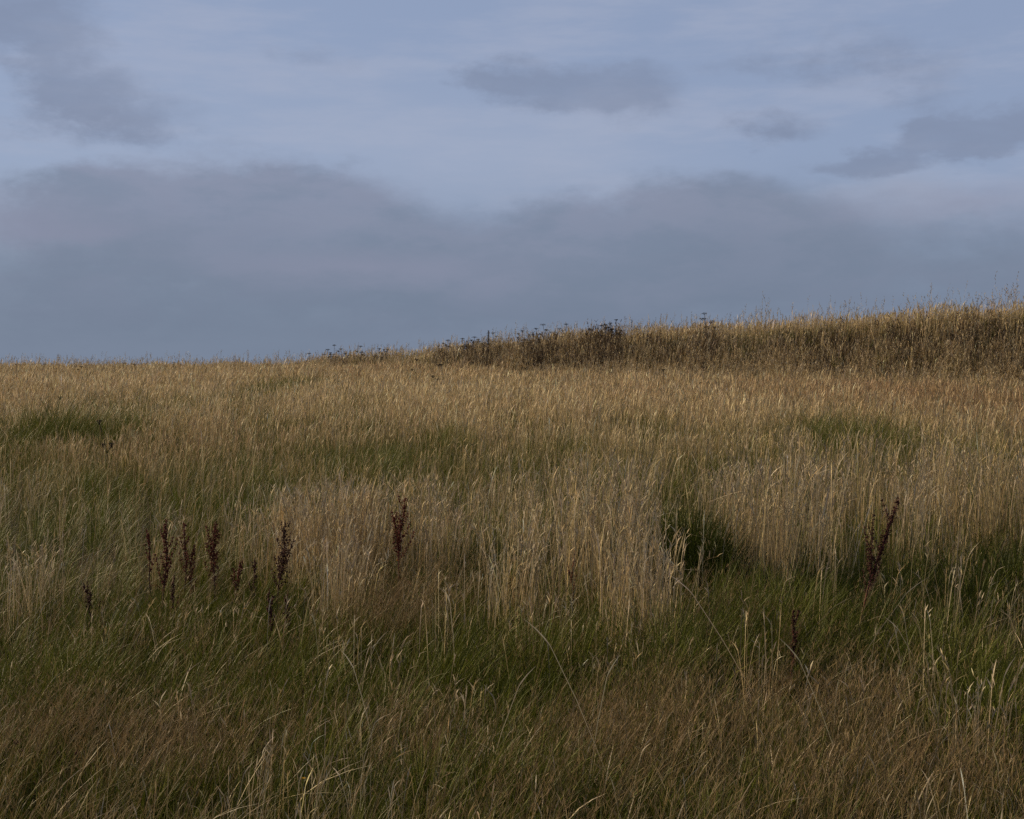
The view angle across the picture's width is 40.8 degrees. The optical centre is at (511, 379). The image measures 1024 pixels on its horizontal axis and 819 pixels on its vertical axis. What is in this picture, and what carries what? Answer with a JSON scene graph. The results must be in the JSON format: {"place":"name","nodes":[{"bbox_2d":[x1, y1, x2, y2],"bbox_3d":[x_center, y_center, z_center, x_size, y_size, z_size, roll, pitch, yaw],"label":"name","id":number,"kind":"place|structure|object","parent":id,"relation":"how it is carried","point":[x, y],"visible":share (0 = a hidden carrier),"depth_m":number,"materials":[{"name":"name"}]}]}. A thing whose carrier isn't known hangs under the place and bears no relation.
{"place":"outdoors","nodes":[
{"label":"outdoors","id":0,"kind":"place"},
{"bbox_2d":[0,310,1023,818],"bbox_3d":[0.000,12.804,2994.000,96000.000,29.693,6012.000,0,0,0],"label":"ground","id":1,"kind":"structure","parent":0,"point":[972,361],"depth_m":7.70,"materials":[{"name":"brown plant"}]},
{"bbox_2d":[82,582,92,635],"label":"dock plant","id":2,"kind":"object","parent":1,"relation":"on","point":[88,598],"visible":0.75,"depth_m":6.89,"materials":[{"name":"brown plant"}]},
{"bbox_2d":[99,598,105,651],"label":"dock plant","id":3,"kind":"object","parent":1,"relation":"on","point":[101,615],"visible":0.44,"depth_m":6.88,"materials":[{"name":"brown plant"}]},
{"bbox_2d":[96,419,113,467],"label":"umbel plant","id":4,"kind":"object","parent":1,"relation":"on","point":[99,422],"visible":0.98,"depth_m":15.00,"materials":[{"name":"plant"}]},
{"bbox_2d":[144,529,161,601],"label":"dock plant","id":5,"kind":"object","parent":1,"relation":"on","point":[149,549],"visible":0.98,"depth_m":7.70,"materials":[{"name":"brown plant"}]},
{"bbox_2d":[155,518,177,617],"bbox_3d":[-1.875,1.061,7.407,0.149,0.634,0.115,0,0,-41],"label":"dock plant","id":6,"kind":"object","parent":1,"relation":"on","point":[166,558],"visible":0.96,"depth_m":7.41,"materials":[{"name":"brown plant"}]},
{"bbox_2d":[160,575,178,627],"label":"dock plant","id":7,"kind":"object","parent":1,"relation":"on","point":[172,597],"visible":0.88,"depth_m":7.21,"materials":[{"name":"brown plant"}]},
{"bbox_2d":[178,522,195,600],"bbox_3d":[-1.845,1.082,7.726,0.108,0.560,0.113,0,0,36],"label":"dock plant","id":8,"kind":"object","parent":1,"relation":"on","point":[185,548],"visible":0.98,"depth_m":7.75,"materials":[{"name":"brown plant"}]},
{"bbox_2d":[186,544,197,605],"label":"dock plant","id":9,"kind":"object","parent":1,"relation":"on","point":[193,552],"visible":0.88,"depth_m":7.73,"materials":[{"name":"brown plant"}]},
{"bbox_2d":[204,521,225,609],"bbox_3d":[-1.619,1.074,7.529,0.150,0.600,0.094,0,0,0],"label":"dock plant","id":10,"kind":"object","parent":1,"relation":"on","point":[213,548],"visible":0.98,"depth_m":7.54,"materials":[{"name":"brown plant"}]},
{"bbox_2d":[230,560,242,603],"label":"dock plant","id":11,"kind":"object","parent":1,"relation":"on","point":[240,566],"visible":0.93,"depth_m":7.68,"materials":[{"name":"brown plant"}]},
{"bbox_2d":[249,559,257,603],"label":"dock plant","id":12,"kind":"object","parent":1,"relation":"on","point":[254,568],"visible":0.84,"depth_m":7.68,"materials":[{"name":"brown plant"}]},
{"bbox_2d":[264,588,274,667],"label":"dock plant","id":13,"kind":"object","parent":1,"relation":"on","point":[270,610],"visible":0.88,"depth_m":6.72,"materials":[{"name":"brown plant"}]},
{"bbox_2d":[267,520,295,621],"bbox_3d":[-1.275,1.079,7.584,0.140,0.611,0.225,0,0,0],"label":"dock plant","id":14,"kind":"object","parent":1,"relation":"on","point":[283,555],"visible":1,"depth_m":7.61,"materials":[{"name":"brown plant"}]},
{"bbox_2d":[282,590,290,640],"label":"dock plant","id":15,"kind":"object","parent":1,"relation":"on","point":[285,601],"visible":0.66,"depth_m":6.86,"materials":[{"name":"brown plant"}]},
{"bbox_2d":[388,493,414,600],"bbox_3d":[-0.648,1.001,7.948,0.136,0.704,0.204,0,0,-37],"label":"dock plant","id":16,"kind":"object","parent":1,"relation":"on","point":[400,525],"visible":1,"depth_m":7.90,"materials":[{"name":"brown plant"}]},
{"bbox_2d":[0,307,1023,818],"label":"green grass","id":17,"kind":"structure","parent":1,"relation":"on","point":[976,651],"depth_m":6.53,"materials":[{"name":"green plant"}]},
{"bbox_2d":[0,293,1023,818],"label":"meadow grass","id":18,"kind":"structure","parent":1,"relation":"on","point":[468,389],"depth_m":10.64,"materials":[{"name":"beige plant"}]},
{"bbox_2d":[0,272,1023,393],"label":"bank weeds","id":19,"kind":"object","parent":1,"relation":"on","point":[532,352],"visible":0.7,"depth_m":36.33,"materials":[{"name":"brown plant"}]},
{"bbox_2d":[567,550,587,616],"bbox_3d":[0.362,1.146,7.582,0.090,0.416,0.124,0,0,-42],"label":"dock plant","id":20,"kind":"object","parent":1,"relation":"on","point":[573,579],"visible":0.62,"depth_m":7.58,"materials":[{"name":"brown plant"}]},
{"bbox_2d":[778,609,799,705],"bbox_3d":[1.230,1.237,6.100,0.105,0.441,0.066,0,0,39],"label":"dock plant","id":21,"kind":"object","parent":1,"relation":"on","point":[794,632],"visible":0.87,"depth_m":6.08,"materials":[{"name":"brown plant"}]},
{"bbox_2d":[855,496,899,635],"bbox_3d":[1.875,0.998,7.114,0.257,0.832,0.164,0,0,0],"label":"dock plant","id":22,"kind":"object","parent":1,"relation":"on","point":[880,549],"visible":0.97,"depth_m":7.10,"materials":[{"name":"brown plant"}]},
{"bbox_2d":[0,0,1023,366],"label":"sky","id":23,"kind":"structure","parent":0,"point":[200,179],"materials":[{"name":"blue"}]}
]}

